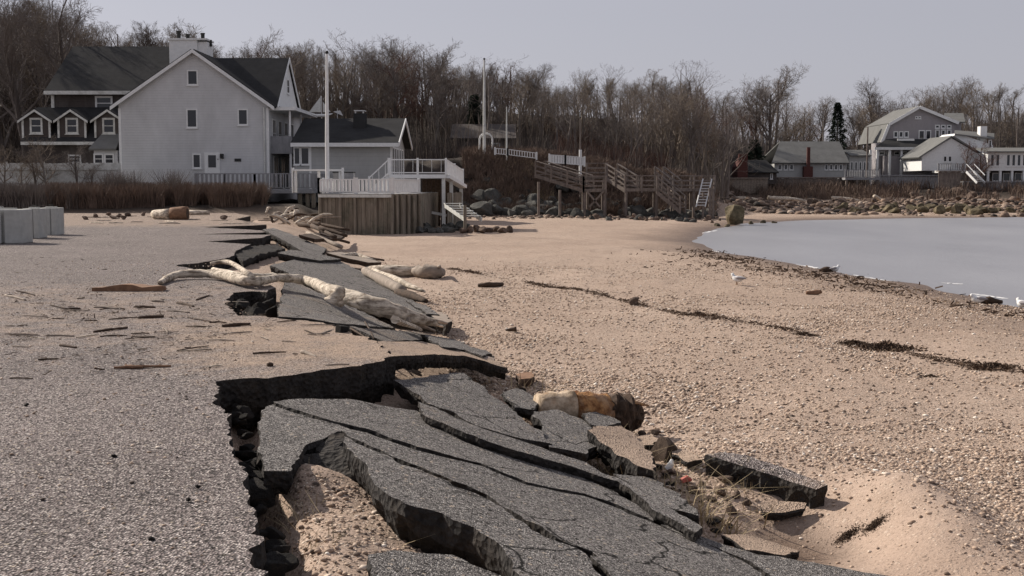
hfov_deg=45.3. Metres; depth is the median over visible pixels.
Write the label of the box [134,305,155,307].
driftwood stick
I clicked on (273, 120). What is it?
window
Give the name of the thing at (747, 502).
cobble
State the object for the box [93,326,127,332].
driftwood stick
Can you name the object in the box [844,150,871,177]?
link house
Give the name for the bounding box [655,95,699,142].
bare tree
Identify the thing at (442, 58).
bare tree
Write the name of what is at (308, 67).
bare tree
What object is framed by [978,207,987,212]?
boulder
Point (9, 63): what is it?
bare tree
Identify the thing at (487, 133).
garden arbor
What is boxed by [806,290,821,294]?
brown log
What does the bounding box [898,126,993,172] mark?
cottage
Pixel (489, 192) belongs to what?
boulder
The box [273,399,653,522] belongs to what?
asphalt slab
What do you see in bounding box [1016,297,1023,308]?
gull
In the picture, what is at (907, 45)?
sky
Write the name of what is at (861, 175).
timber deck
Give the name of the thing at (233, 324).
driftwood stick
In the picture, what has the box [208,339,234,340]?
wood splinter
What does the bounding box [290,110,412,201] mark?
house
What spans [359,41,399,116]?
bare tree
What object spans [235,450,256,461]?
asphalt chunk
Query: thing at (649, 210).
boulder
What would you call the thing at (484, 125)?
flag pole
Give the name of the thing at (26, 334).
wood splinter
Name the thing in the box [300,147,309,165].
window
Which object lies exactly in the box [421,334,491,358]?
asphalt slab
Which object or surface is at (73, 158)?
window
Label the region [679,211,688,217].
boulder
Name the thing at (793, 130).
bare tree
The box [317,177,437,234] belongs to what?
bulkhead
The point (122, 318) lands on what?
driftwood stick
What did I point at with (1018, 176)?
window
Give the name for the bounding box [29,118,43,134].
window
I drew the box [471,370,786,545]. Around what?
dry straw
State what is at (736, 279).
gull
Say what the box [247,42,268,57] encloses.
bare tree
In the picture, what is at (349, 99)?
bare tree
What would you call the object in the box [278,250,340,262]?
asphalt slab
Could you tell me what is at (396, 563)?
asphalt slab
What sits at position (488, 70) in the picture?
bare tree
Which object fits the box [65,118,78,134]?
window
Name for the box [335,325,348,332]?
asphalt chunk
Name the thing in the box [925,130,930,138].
window
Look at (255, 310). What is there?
asphalt chunk
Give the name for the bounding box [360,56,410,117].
bare tree
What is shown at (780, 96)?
bare tree
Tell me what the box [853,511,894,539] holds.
seaweed clump
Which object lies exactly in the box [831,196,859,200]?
driftwood log
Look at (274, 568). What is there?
asphalt chunk
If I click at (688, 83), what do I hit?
bare tree
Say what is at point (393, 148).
window
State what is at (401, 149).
window
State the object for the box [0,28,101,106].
bare tree
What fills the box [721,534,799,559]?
asphalt slab
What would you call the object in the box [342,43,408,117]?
bare tree
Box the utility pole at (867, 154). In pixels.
[865,127,868,187]
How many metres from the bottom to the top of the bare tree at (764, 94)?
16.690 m
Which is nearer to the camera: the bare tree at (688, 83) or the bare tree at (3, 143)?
the bare tree at (3, 143)
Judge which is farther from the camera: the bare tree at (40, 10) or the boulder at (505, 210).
the bare tree at (40, 10)
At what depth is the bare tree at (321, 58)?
155.41 m
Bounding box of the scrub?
[0,181,81,208]
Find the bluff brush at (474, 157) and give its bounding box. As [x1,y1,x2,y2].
[457,143,727,215]
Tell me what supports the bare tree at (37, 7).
on the ground
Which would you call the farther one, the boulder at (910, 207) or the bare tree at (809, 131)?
the bare tree at (809, 131)
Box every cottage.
[764,141,848,178]
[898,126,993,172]
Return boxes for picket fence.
[494,147,536,159]
[548,154,584,166]
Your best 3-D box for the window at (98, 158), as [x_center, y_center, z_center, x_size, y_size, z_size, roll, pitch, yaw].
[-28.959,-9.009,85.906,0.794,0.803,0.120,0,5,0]
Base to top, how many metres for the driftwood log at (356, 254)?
0.354 m
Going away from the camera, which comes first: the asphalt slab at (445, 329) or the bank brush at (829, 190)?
the asphalt slab at (445, 329)
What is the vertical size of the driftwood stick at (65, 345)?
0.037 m
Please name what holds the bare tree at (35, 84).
on the ground
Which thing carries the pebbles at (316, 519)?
on the ground
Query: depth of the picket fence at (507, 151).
106.34 m
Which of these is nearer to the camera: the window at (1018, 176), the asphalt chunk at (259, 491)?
the asphalt chunk at (259, 491)
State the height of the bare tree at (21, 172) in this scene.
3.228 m
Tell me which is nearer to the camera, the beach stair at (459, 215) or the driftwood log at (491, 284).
the driftwood log at (491, 284)
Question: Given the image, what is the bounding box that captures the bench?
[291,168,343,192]
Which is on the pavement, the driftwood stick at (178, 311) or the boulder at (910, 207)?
the driftwood stick at (178, 311)
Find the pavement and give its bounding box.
[0,213,395,575]
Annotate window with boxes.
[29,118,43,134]
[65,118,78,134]
[67,155,80,163]
[93,154,103,163]
[95,96,112,106]
[102,118,115,134]
[104,154,113,162]
[186,70,198,85]
[186,109,197,128]
[192,154,200,168]
[237,109,248,125]
[272,118,275,135]
[273,156,279,186]
[278,120,281,135]
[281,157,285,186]
[284,122,287,135]
[286,78,289,94]
[289,158,293,172]
[291,124,293,136]
[293,147,300,165]
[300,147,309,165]
[392,147,394,178]
[395,147,396,178]
[397,148,398,173]
[399,149,400,173]
[401,149,403,173]
[789,164,793,170]
[854,162,857,171]
[879,151,884,155]
[893,131,897,137]
[894,151,899,155]
[899,131,903,137]
[904,131,908,137]
[918,130,924,138]
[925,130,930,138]
[935,130,939,136]
[989,154,994,166]
[992,173,998,180]
[995,154,999,166]
[1003,173,1009,180]
[1005,154,1010,166]
[1011,154,1015,166]
[1014,173,1021,180]
[1016,154,1021,166]
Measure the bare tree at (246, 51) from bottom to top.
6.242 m
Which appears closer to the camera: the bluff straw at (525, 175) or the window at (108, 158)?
the window at (108, 158)
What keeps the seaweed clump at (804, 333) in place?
on the ground
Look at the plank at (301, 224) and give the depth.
47.26 m
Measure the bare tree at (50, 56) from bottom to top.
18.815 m
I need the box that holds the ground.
[0,64,1023,575]
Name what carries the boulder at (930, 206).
on the ground
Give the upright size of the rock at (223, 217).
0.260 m
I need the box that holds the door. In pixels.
[204,153,219,172]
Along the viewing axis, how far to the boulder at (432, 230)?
65.81 m
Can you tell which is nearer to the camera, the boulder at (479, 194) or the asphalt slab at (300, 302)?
the asphalt slab at (300, 302)
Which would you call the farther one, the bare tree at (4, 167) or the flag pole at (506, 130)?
the flag pole at (506, 130)
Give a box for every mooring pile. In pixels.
[702,193,703,218]
[708,188,710,214]
[711,189,713,218]
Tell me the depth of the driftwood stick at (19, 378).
10.38 m
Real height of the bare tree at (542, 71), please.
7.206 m
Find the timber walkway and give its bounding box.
[535,160,715,217]
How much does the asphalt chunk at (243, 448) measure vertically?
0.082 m
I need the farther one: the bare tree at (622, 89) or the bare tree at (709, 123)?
the bare tree at (622, 89)
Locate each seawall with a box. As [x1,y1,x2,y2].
[730,178,767,192]
[770,177,853,187]
[874,175,937,187]
[936,171,961,190]
[962,181,1023,189]
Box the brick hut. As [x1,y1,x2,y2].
[732,154,778,183]
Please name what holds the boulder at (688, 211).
on the ground
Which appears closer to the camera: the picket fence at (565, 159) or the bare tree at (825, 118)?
the picket fence at (565, 159)
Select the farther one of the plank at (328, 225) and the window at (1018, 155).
the window at (1018, 155)
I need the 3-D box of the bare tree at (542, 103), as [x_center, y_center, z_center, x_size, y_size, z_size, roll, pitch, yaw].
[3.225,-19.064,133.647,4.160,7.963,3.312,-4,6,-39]
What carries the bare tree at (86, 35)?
on the ground
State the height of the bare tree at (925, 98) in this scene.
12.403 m
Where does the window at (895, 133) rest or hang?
in the gambrel house at (894, 136)
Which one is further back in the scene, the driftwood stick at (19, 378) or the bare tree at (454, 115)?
the bare tree at (454, 115)
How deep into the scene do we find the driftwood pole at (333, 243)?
42.41 m
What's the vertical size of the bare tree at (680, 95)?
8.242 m
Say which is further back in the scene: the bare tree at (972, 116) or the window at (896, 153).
the bare tree at (972, 116)
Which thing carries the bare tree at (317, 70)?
on the ground
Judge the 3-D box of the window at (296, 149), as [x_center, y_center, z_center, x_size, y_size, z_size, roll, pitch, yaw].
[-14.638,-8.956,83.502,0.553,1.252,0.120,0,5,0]
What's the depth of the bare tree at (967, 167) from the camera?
162.70 m
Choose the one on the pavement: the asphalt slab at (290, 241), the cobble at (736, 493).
the asphalt slab at (290, 241)
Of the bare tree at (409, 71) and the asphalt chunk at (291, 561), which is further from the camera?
the bare tree at (409, 71)
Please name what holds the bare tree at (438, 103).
on the ground
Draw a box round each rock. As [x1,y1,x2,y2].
[220,215,227,219]
[629,297,638,304]
[650,436,676,462]
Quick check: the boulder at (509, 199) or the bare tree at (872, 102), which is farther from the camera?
the bare tree at (872, 102)
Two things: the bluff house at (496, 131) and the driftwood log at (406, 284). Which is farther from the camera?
the bluff house at (496, 131)
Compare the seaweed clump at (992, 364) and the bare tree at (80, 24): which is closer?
the seaweed clump at (992, 364)
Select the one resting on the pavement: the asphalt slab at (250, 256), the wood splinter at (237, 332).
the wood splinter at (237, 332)
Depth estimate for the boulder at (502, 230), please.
67.19 m
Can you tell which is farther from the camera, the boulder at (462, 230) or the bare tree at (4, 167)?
the bare tree at (4, 167)
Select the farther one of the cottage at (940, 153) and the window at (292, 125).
the cottage at (940, 153)
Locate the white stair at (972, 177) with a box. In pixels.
[966,164,984,183]
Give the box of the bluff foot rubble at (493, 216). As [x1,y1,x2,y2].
[467,214,718,220]
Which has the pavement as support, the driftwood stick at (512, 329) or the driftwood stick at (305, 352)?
the driftwood stick at (305, 352)
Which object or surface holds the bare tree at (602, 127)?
on the ground
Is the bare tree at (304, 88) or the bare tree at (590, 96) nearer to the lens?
the bare tree at (304, 88)
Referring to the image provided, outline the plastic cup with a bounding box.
[665,459,673,469]
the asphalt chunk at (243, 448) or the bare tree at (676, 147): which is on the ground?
the bare tree at (676, 147)
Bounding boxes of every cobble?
[638,430,645,435]
[651,429,660,434]
[668,469,678,474]
[685,486,699,493]
[706,495,716,501]
[714,486,725,496]
[717,475,733,482]
[726,504,736,514]
[732,490,740,498]
[741,499,751,505]
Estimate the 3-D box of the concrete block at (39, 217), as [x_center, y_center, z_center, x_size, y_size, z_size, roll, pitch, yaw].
[-14.643,-2.040,37.646,0.487,1.005,0.700,0,5,0]
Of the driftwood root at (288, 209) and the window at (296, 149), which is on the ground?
the driftwood root at (288, 209)
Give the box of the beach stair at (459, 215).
[443,203,481,221]
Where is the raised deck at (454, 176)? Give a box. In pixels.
[368,158,466,225]
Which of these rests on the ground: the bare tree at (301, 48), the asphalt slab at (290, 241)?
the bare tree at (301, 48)
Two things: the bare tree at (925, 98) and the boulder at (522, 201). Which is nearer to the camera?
the boulder at (522, 201)
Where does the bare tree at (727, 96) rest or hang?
on the ground
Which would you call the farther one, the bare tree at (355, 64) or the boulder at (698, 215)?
the bare tree at (355, 64)
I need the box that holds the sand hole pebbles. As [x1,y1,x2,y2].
[284,473,420,575]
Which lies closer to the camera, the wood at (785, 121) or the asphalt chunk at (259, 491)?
the asphalt chunk at (259, 491)
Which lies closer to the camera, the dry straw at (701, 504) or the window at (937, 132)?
the dry straw at (701, 504)
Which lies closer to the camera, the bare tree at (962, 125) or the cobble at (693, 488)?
the cobble at (693, 488)
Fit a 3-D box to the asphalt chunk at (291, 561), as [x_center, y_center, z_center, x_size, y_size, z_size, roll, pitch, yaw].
[-1.082,1.326,5.866,0.127,0.101,0.110,3,6,-18]
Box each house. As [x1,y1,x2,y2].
[17,46,169,163]
[109,31,316,201]
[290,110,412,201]
[450,124,515,156]
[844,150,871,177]
[858,106,964,183]
[974,148,1023,185]
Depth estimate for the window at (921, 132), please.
180.73 m
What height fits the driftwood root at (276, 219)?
0.344 m
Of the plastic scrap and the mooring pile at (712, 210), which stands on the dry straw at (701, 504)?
the plastic scrap
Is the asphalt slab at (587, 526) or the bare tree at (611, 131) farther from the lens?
the bare tree at (611, 131)
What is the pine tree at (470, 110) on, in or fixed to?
on the ground
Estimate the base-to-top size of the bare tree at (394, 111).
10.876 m
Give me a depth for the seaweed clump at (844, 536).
9.75 m
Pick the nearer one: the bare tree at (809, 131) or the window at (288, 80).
the window at (288, 80)
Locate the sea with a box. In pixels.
[692,217,1023,307]
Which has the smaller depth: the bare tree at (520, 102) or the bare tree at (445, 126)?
the bare tree at (520, 102)
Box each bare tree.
[0,0,96,159]
[0,0,130,91]
[0,3,49,113]
[0,15,59,163]
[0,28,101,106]
[0,145,16,182]
[3,0,38,73]
[3,9,57,106]
[6,0,57,43]
[9,139,61,182]
[9,152,36,185]
[13,12,85,79]
[17,0,51,18]
[18,0,59,31]
[18,133,64,183]
[28,52,41,108]
[29,20,62,102]
[41,7,81,61]
[51,22,111,57]
[60,140,96,182]
[70,13,90,41]
[83,163,101,183]
[85,20,112,45]
[113,39,132,45]
[117,21,163,45]
[132,26,167,45]
[153,22,203,45]
[165,18,221,57]
[234,23,282,57]
[241,46,256,57]
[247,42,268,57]
[267,39,322,105]
[268,39,324,91]
[270,43,320,91]
[290,50,318,93]
[292,47,332,112]
[298,89,312,109]
[300,81,322,110]
[308,53,328,94]
[313,52,370,117]
[314,45,325,95]
[315,63,349,117]
[319,57,336,100]
[328,48,350,91]
[339,83,372,117]
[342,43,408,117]
[346,48,367,88]
[346,48,426,117]
[347,81,371,104]
[352,59,368,88]
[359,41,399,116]
[359,44,423,117]
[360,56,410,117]
[365,72,405,117]
[381,38,417,104]
[391,46,418,110]
[397,68,417,116]
[398,63,439,142]
[415,56,445,90]
[417,82,453,142]
[422,38,462,129]
[424,65,471,146]
[428,67,466,134]
[434,100,466,130]
[436,77,456,126]
[441,69,479,118]
[446,67,475,100]
[453,72,474,120]
[465,69,493,100]
[468,63,495,106]
[479,83,511,123]
[480,62,497,104]
[480,84,496,123]
[486,63,518,117]
[490,74,523,97]
[499,79,534,146]
[511,69,549,132]
[513,63,556,115]
[515,75,564,126]
[525,85,569,143]
[529,79,555,141]
[559,81,606,123]
[571,71,600,143]
[577,69,595,116]
[580,76,601,131]
[581,122,598,145]
[584,113,632,147]
[588,111,617,150]
[600,78,621,110]
[602,106,630,152]
[603,78,621,122]
[613,79,639,112]
[616,78,642,132]
[617,81,655,138]
[630,85,646,108]
[631,82,717,169]
[637,91,663,163]
[638,80,654,107]
[640,69,665,125]
[645,76,675,123]
[651,79,700,118]
[653,76,688,150]
[655,84,668,131]
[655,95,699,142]
[662,79,699,118]
[668,96,716,173]
[685,89,741,172]
[687,106,716,181]
[694,124,741,181]
[695,89,731,166]
[696,106,724,174]
[710,87,738,119]
[720,106,750,132]
[723,95,755,136]
[733,62,810,151]
[733,90,775,155]
[740,80,771,148]
[768,77,793,130]
[773,118,799,145]
[776,131,786,142]
[781,120,806,140]
[786,102,826,140]
[789,121,822,140]
[792,97,847,140]
[826,107,865,149]
[843,77,910,125]
[846,105,880,149]
[854,89,895,130]
[909,86,942,112]
[923,85,943,112]
[930,76,982,115]
[935,89,972,115]
[940,105,970,130]
[954,81,998,178]
[956,140,990,180]
[966,139,1002,182]
[977,88,995,120]
[978,87,1013,119]
[990,82,1005,152]
[996,109,1019,152]
[1000,105,1023,152]
[1005,85,1023,123]
[1010,107,1023,152]
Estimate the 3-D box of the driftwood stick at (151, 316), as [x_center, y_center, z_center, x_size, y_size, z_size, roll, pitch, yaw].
[-4.467,0.356,15.177,0.313,0.047,0.049,-3,6,-30]
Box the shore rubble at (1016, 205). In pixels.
[719,191,1023,216]
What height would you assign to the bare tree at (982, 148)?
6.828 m
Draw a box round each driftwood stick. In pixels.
[5,294,26,300]
[9,377,32,378]
[38,358,58,360]
[45,334,74,336]
[59,344,76,347]
[64,307,80,309]
[93,306,118,308]
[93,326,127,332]
[108,317,136,319]
[114,365,170,368]
[125,364,142,368]
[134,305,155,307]
[138,315,163,318]
[166,310,189,312]
[176,301,194,306]
[209,321,226,322]
[222,323,250,326]
[253,351,285,353]
[300,350,316,356]
[505,327,516,331]
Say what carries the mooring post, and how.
on the ground
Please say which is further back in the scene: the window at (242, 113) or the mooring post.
the window at (242, 113)
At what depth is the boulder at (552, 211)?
99.11 m
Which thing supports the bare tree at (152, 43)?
on the ground
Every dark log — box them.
[819,266,833,271]
[981,296,1002,303]
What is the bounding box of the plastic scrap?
[680,475,691,482]
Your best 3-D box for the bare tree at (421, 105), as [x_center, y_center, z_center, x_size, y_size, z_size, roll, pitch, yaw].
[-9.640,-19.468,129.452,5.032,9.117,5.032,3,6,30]
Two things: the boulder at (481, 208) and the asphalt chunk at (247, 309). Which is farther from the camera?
the boulder at (481, 208)
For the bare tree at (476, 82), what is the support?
on the ground
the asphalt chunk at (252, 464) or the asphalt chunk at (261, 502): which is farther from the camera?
the asphalt chunk at (252, 464)
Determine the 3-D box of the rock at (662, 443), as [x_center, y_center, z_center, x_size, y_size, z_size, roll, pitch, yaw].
[1.453,1.549,11.685,0.190,0.256,0.326,16,11,-25]
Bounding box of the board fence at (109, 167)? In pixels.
[0,162,120,186]
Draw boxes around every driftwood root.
[268,214,290,224]
[273,215,290,222]
[280,205,294,220]
[287,213,309,219]
[295,216,318,224]
[307,213,332,223]
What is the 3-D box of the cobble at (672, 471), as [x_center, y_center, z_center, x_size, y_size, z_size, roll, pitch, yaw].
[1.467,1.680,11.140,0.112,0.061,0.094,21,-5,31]
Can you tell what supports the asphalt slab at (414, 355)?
on the pavement
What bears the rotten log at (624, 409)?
on the ground
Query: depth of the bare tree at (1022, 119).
204.83 m
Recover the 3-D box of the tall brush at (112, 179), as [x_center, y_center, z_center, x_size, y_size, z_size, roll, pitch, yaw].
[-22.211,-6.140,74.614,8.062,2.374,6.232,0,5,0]
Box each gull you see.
[730,273,745,284]
[829,265,839,272]
[968,294,987,302]
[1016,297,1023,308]
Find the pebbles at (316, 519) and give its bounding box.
[258,481,424,571]
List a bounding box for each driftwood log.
[151,206,189,219]
[189,210,209,214]
[341,252,381,262]
[361,267,406,290]
[366,264,445,278]
[371,268,425,292]
[394,289,428,302]
[478,282,503,286]
[735,196,757,199]
[767,196,805,201]
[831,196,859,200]
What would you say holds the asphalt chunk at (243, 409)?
on the pavement
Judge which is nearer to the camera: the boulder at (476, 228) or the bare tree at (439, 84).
the boulder at (476, 228)
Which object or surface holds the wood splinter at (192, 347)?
on the pavement
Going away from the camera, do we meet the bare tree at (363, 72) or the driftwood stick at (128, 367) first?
the driftwood stick at (128, 367)
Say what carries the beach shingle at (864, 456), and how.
on the ground
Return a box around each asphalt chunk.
[226,411,241,421]
[230,308,242,315]
[232,405,254,418]
[234,299,249,310]
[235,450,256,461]
[237,429,249,436]
[239,413,248,420]
[239,445,249,450]
[239,462,255,472]
[240,432,253,439]
[243,306,251,315]
[243,443,254,449]
[245,450,256,459]
[247,307,264,315]
[248,458,259,470]
[248,470,263,481]
[249,477,275,507]
[252,302,268,314]
[253,501,266,507]
[254,504,266,516]
[259,529,269,537]
[262,298,275,307]
[263,559,287,575]
[264,305,277,317]
[265,526,285,539]
[265,539,286,552]
[266,551,285,561]
[271,545,290,552]
[282,553,298,572]
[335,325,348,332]
[706,517,722,525]
[710,528,720,532]
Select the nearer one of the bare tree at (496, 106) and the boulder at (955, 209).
the boulder at (955, 209)
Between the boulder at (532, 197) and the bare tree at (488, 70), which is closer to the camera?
the boulder at (532, 197)
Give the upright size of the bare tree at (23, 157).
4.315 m
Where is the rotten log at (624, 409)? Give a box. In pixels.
[533,390,648,431]
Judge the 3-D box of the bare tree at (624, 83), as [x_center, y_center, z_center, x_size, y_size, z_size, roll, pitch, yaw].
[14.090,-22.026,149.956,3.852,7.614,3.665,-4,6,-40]
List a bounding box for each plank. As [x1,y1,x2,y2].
[92,283,165,290]
[297,222,341,231]
[305,219,349,230]
[310,223,336,237]
[318,225,347,236]
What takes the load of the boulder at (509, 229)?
on the ground
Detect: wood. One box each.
[0,0,762,197]
[727,69,1023,152]
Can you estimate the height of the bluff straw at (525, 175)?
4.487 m
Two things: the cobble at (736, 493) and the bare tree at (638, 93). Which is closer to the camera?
the cobble at (736, 493)
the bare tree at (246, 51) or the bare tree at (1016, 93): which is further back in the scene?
the bare tree at (1016, 93)
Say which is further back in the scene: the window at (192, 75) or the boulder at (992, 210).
the boulder at (992, 210)
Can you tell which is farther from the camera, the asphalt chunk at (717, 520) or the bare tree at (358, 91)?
the bare tree at (358, 91)
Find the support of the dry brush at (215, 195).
on the ground
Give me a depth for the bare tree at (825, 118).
219.97 m
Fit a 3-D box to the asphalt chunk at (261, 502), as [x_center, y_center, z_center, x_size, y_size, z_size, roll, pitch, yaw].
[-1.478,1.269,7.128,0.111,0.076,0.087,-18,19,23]
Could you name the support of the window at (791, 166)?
in the cottage at (806, 158)
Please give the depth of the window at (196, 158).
84.54 m
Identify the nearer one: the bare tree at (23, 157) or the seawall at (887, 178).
the bare tree at (23, 157)
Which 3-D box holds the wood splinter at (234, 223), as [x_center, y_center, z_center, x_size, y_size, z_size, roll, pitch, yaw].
[-11.434,-2.650,50.620,1.281,0.058,0.068,0,5,0]
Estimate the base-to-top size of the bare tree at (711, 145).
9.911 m
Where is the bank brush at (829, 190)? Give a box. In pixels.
[720,169,1023,200]
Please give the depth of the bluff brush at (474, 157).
106.12 m
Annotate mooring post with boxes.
[463,205,466,232]
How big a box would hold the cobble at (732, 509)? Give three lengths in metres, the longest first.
0.105 x 0.093 x 0.083 m
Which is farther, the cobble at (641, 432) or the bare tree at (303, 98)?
the bare tree at (303, 98)
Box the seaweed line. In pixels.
[447,267,1023,373]
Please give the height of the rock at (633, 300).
0.244 m
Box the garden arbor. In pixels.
[479,132,492,145]
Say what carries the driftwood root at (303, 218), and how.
on the ground
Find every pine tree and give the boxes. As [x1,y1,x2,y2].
[465,94,482,123]
[746,139,765,159]
[825,102,847,153]
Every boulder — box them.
[415,226,423,232]
[428,228,436,232]
[444,227,453,232]
[445,222,454,227]
[455,220,462,230]
[459,228,467,232]
[467,226,472,232]
[469,201,492,215]
[470,189,484,201]
[473,225,479,231]
[478,226,485,232]
[484,188,500,201]
[485,228,492,232]
[488,199,500,205]
[492,204,502,214]
[493,226,499,231]
[497,227,507,232]
[500,207,511,215]
[502,197,513,205]
[506,226,512,232]
[507,209,516,215]
[512,205,528,215]
[515,199,526,204]
[521,210,533,215]
[525,200,536,206]
[527,193,536,200]
[528,206,543,214]
[545,208,561,215]
[547,196,557,203]
[556,184,568,192]
[570,208,583,216]
[581,209,591,216]
[591,209,606,215]
[617,207,629,214]
[628,205,647,215]
[646,207,652,212]
[667,210,678,218]
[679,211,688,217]
[686,209,696,216]
[694,213,701,217]
[725,205,744,224]
[833,204,847,209]
[849,206,864,211]
[869,204,879,209]
[882,204,892,211]
[888,207,900,212]
[905,204,916,209]
[917,206,929,212]
[924,204,935,208]
[933,205,945,213]
[951,205,961,213]
[954,203,963,210]
[965,205,975,212]
[968,191,977,197]
[968,207,983,214]
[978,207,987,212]
[988,207,997,212]
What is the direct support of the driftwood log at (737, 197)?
on the driftwood log
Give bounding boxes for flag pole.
[325,51,330,192]
[483,58,485,151]
[506,105,506,162]
[579,117,581,200]
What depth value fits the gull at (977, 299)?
29.14 m
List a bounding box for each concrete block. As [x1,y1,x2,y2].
[0,206,32,243]
[23,205,46,237]
[45,205,63,234]
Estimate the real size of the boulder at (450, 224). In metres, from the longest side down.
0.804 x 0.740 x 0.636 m
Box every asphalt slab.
[235,243,284,267]
[256,405,761,575]
[262,228,326,254]
[270,260,434,327]
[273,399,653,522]
[277,282,394,331]
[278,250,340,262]
[299,233,345,242]
[301,433,356,481]
[326,252,380,266]
[343,436,600,575]
[349,326,493,357]
[366,550,500,575]
[378,341,507,379]
[393,373,551,449]
[406,300,438,316]
[418,402,702,541]
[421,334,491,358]
[431,312,451,334]
[501,388,538,419]
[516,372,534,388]
[531,409,596,461]
[581,412,620,428]
[587,426,656,480]
[590,556,658,575]
[613,473,698,523]
[637,433,657,450]
[661,524,886,575]
[671,449,702,467]
[704,452,827,508]
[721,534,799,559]
[760,501,806,519]
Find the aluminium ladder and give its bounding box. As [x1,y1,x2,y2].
[695,179,711,206]
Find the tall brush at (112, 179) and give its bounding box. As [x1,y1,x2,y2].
[75,169,205,197]
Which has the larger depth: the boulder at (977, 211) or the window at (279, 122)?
the boulder at (977, 211)
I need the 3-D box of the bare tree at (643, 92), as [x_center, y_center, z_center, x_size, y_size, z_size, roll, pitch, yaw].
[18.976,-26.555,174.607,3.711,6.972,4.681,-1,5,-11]
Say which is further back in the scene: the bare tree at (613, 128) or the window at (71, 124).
the bare tree at (613, 128)
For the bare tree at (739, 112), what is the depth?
222.99 m
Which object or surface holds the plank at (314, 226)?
on the ground
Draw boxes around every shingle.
[354,256,1023,434]
[523,418,1023,574]
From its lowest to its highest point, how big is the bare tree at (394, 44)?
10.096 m
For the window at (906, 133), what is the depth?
180.73 m
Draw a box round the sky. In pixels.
[0,0,1023,146]
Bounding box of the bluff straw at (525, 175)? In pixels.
[495,160,554,202]
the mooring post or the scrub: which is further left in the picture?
the scrub
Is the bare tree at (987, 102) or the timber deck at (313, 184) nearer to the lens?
the timber deck at (313, 184)
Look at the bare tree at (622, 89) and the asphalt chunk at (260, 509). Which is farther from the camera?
the bare tree at (622, 89)
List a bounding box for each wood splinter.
[10,334,39,335]
[21,315,47,316]
[100,335,126,336]
[177,345,208,350]
[180,349,211,350]
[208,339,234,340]
[219,223,249,223]
[224,331,251,333]
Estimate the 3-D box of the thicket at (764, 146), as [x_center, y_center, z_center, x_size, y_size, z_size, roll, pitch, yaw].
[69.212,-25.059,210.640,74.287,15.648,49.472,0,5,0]
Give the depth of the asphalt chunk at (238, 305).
17.72 m
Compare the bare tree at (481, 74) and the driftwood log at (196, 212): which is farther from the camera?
the bare tree at (481, 74)
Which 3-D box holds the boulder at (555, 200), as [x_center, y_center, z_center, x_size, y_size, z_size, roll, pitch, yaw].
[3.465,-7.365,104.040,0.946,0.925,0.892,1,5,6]
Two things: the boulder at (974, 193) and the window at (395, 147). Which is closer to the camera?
the window at (395, 147)
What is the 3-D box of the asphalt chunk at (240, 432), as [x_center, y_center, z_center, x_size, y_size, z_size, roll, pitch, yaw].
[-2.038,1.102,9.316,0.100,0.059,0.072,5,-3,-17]
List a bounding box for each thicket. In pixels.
[0,31,730,194]
[549,123,678,169]
[720,109,1023,184]
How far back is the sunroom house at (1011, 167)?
163.26 m
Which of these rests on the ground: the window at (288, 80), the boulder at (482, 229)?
the boulder at (482, 229)
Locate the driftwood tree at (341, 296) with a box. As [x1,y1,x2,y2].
[157,260,447,331]
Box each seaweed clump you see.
[791,331,822,336]
[823,520,867,547]
[833,339,874,345]
[836,340,926,352]
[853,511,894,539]
[919,374,940,377]
[960,361,1023,371]
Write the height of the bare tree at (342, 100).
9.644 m
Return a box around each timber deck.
[194,173,324,207]
[837,169,880,187]
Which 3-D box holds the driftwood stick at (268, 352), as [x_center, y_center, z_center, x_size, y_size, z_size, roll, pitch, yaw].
[-2.366,0.629,11.965,0.321,0.024,0.030,-1,5,-17]
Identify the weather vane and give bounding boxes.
[309,96,332,117]
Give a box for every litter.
[2,219,275,375]
[516,386,813,538]
[607,249,919,284]
[676,246,1023,317]
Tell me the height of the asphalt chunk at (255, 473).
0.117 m
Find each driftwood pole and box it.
[305,231,342,248]
[320,233,349,243]
[345,252,384,260]
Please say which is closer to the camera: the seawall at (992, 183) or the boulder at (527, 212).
the boulder at (527, 212)
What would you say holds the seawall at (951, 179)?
on the ground
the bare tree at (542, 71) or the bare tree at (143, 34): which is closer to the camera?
the bare tree at (143, 34)
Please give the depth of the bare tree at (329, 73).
145.19 m
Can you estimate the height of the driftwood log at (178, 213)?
0.662 m
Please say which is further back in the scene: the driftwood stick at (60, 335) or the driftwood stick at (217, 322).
the driftwood stick at (217, 322)
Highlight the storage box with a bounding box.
[332,172,355,192]
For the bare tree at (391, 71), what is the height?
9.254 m
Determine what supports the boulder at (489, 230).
on the ground
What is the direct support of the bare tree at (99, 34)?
on the ground
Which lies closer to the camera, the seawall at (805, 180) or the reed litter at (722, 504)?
the reed litter at (722, 504)
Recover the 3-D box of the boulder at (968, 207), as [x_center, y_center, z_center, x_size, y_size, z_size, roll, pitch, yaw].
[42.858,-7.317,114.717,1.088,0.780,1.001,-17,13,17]
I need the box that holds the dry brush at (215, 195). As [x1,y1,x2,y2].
[34,180,281,208]
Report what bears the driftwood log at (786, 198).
on the ground
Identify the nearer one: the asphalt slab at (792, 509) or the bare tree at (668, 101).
the asphalt slab at (792, 509)
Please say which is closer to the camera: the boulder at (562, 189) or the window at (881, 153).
the boulder at (562, 189)
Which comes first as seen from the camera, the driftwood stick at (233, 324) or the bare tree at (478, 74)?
the driftwood stick at (233, 324)
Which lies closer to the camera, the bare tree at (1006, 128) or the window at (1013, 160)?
the window at (1013, 160)

